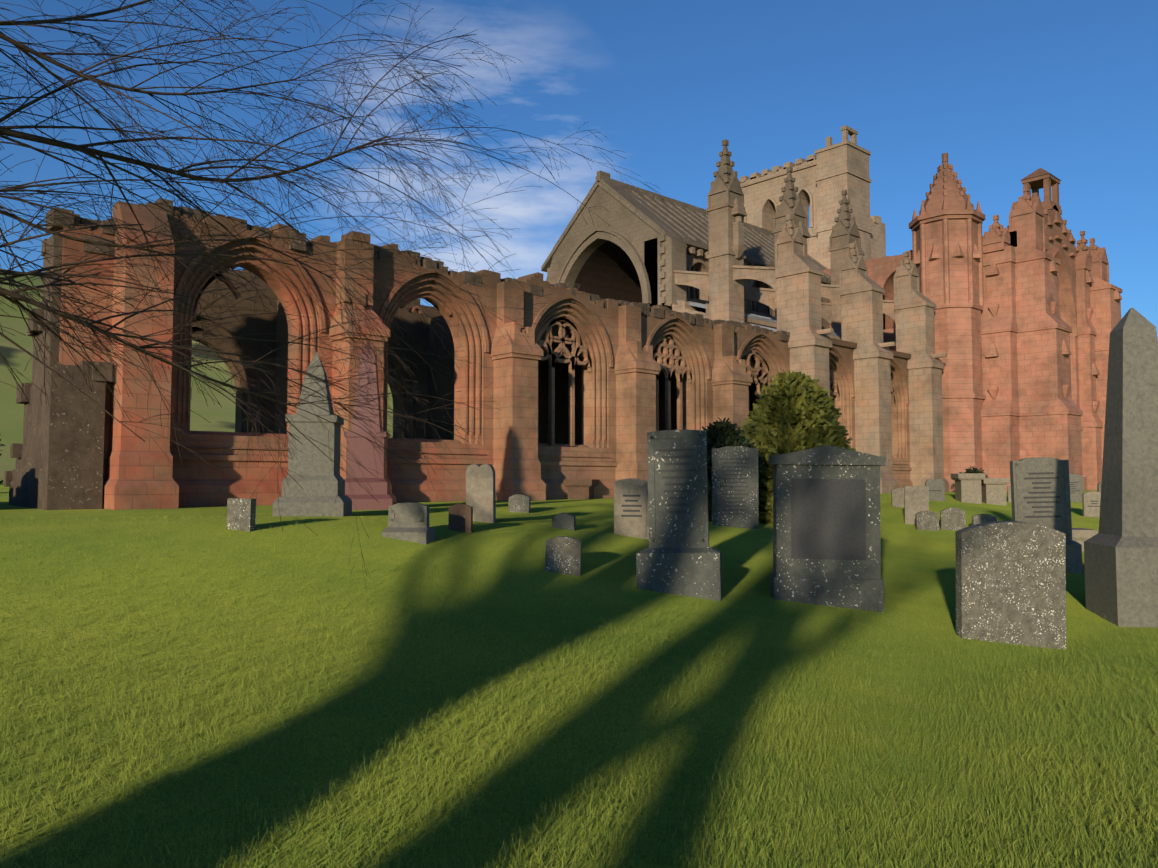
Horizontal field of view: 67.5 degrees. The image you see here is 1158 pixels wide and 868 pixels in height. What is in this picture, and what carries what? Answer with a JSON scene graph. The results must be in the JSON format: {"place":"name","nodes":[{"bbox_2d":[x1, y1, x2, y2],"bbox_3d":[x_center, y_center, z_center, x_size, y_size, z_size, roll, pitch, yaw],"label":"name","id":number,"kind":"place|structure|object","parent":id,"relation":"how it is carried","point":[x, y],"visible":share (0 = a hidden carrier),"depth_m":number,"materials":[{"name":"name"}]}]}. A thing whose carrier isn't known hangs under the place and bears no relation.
{"place":"outdoors","nodes":[
{"label":"outdoors","id":0,"kind":"place"},
{"bbox_2d":[0,268,392,480],"bbox_3d":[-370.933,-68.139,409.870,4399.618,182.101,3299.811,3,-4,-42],"label":"hills","id":1,"kind":"structure","parent":0,"point":[217,416],"depth_m":390.55,"materials":[{"name":"green plant"}]},
{"bbox_2d":[0,482,1098,592],"bbox_3d":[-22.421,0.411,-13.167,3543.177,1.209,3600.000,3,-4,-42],"label":"ground","id":2,"kind":"structure","parent":0,"point":[911,552],"depth_m":14.56,"materials":[{"name":"green plant"}]},
{"bbox_2d":[0,0,660,588],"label":"trees","id":3,"kind":"object","parent":2,"relation":"on","point":[88,150],"visible":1,"depth_m":6.33,"materials":[{"name":"brown plant"}]},
{"bbox_2d":[344,340,396,509],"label":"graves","id":4,"kind":"object","parent":2,"relation":"on","point":[362,449],"visible":0.69,"depth_m":15.86,"materials":[{"name":"pink stone"}]},
{"bbox_2d":[4,198,789,509],"bbox_3d":[-8.714,-2.207,24.290,14.958,9.257,37.920,-3,-4,40],"label":"ruined wall top","id":5,"kind":"object","parent":2,"relation":"on","point":[58,454],"visible":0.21,"depth_m":16.32,"materials":[{"name":"brown stone"}]},
{"bbox_2d":[192,269,762,444],"bbox_3d":[1.235,-0.567,29.668,33.350,6.546,3.450,3,-4,-42],"label":"arcade","id":6,"kind":"object","parent":2,"relation":"on","point":[423,333],"visible":0.17,"depth_m":24.88},
{"bbox_2d":[59,201,912,509],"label":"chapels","id":7,"kind":"object","parent":2,"relation":"on","point":[613,343],"visible":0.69,"depth_m":22.22,"materials":[{"name":"brown stone"}]},
{"bbox_2d":[448,479,598,532],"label":"gravestones","id":8,"kind":"object","parent":2,"relation":"on","point":[460,518],"visible":0.35,"depth_m":11.15,"materials":[{"name":"stone"}]},
{"bbox_2d":[227,494,1065,649],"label":"gravestones","id":9,"kind":"object","parent":2,"relation":"on","point":[1010,582],"visible":0.73,"depth_m":8.48,"materials":[{"name":"grey stone"}]},
{"bbox_2d":[273,308,1157,627],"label":"graves","id":10,"kind":"object","parent":2,"relation":"on","point":[1121,566],"visible":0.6,"depth_m":10.17,"materials":[{"name":"grey stone"}]},
{"bbox_2d":[552,430,885,611],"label":"gravestones","id":11,"kind":"object","parent":2,"relation":"on","point":[679,555],"visible":0.73,"depth_m":9.50,"materials":[{"name":"stone"}]},
{"bbox_2d":[702,417,765,522],"bbox_3d":[2.986,0.827,17.608,1.890,2.367,1.838,3,-4,-42],"label":"shrub","id":12,"kind":"object","parent":2,"relation":"on","point":[727,433],"depth_m":17.36,"materials":[{"name":"green plant"}]},
{"bbox_2d":[547,139,948,492],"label":"buttresses","id":13,"kind":"structure","parent":2,"relation":"on","point":[792,293],"depth_m":35.46,"materials":[{"name":"beige stone"}]},
{"bbox_2d":[546,170,685,307],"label":"gable","id":14,"kind":"structure","parent":13,"relation":"attached to","point":[628,232],"depth_m":39.25,"materials":[{"name":"beige stone"}]},
{"bbox_2d":[573,241,756,311],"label":"vault lining","id":15,"kind":"object","parent":13,"relation":"attached to","point":[608,270],"visible":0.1,"depth_m":43.15,"materials":[{"name":"brown stone"}]},
{"bbox_2d":[541,175,830,283],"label":"slab roof","id":16,"kind":"structure","parent":13,"relation":"on","point":[689,223],"depth_m":42.16,"materials":[{"name":"grey stone"}]},
{"bbox_2d":[676,300,885,342],"bbox_3d":[11.216,-1.337,39.663,14.100,9.130,6.943,3,-4,-42],"label":"lead","id":17,"kind":"object","parent":13,"relation":"attached to","point":[700,305],"visible":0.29,"depth_m":36.62,"materials":[{"name":"grey metal"}]},
{"bbox_2d":[738,125,885,268],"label":"tower","id":18,"kind":"structure","parent":13,"relation":"on","point":[824,177],"depth_m":49.03,"materials":[{"name":"beige stone"}]},
{"bbox_2d":[466,464,1100,551],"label":"gravestones","id":19,"kind":"object","parent":2,"relation":"on","point":[975,488],"visible":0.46,"depth_m":13.00,"materials":[{"name":"grey stone"}]},
{"bbox_2d":[738,370,855,523],"bbox_3d":[4.655,0.373,18.674,2.875,3.528,3.167,3,-4,-42],"label":"bush","id":20,"kind":"object","parent":2,"relation":"on","point":[803,399],"depth_m":18.18,"materials":[{"name":"green plant"}]},
{"bbox_2d":[621,448,1099,559],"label":"gravestone inscription panels","id":21,"kind":"object","parent":2,"relation":"on","point":[828,519],"visible":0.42,"depth_m":9.53,"materials":[{"name":"stone"}]},
{"bbox_2d":[952,466,988,486],"bbox_3d":[16.657,1.994,36.580,1.500,1.364,1.670,3,-4,-42],"label":"shrub","id":22,"kind":"object","parent":2,"relation":"on","point":[973,470],"visible":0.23,"depth_m":36.51,"materials":[{"name":"green plant"}]},
{"bbox_2d":[822,153,1122,491],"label":"transept","id":23,"kind":"structure","parent":2,"relation":"on","point":[1027,310],"depth_m":39.31,"materials":[{"name":"stone"}]},
{"bbox_2d":[0,513,1157,867],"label":"lawn","id":24,"kind":"structure","parent":0,"point":[206,693],"depth_m":5.16,"materials":[{"name":"green plant"}]},
{"bbox_2d":[0,0,1157,337],"label":"sky","id":25,"kind":"structure","parent":0,"point":[1010,90],"materials":[{"name":"blue"}]}
]}

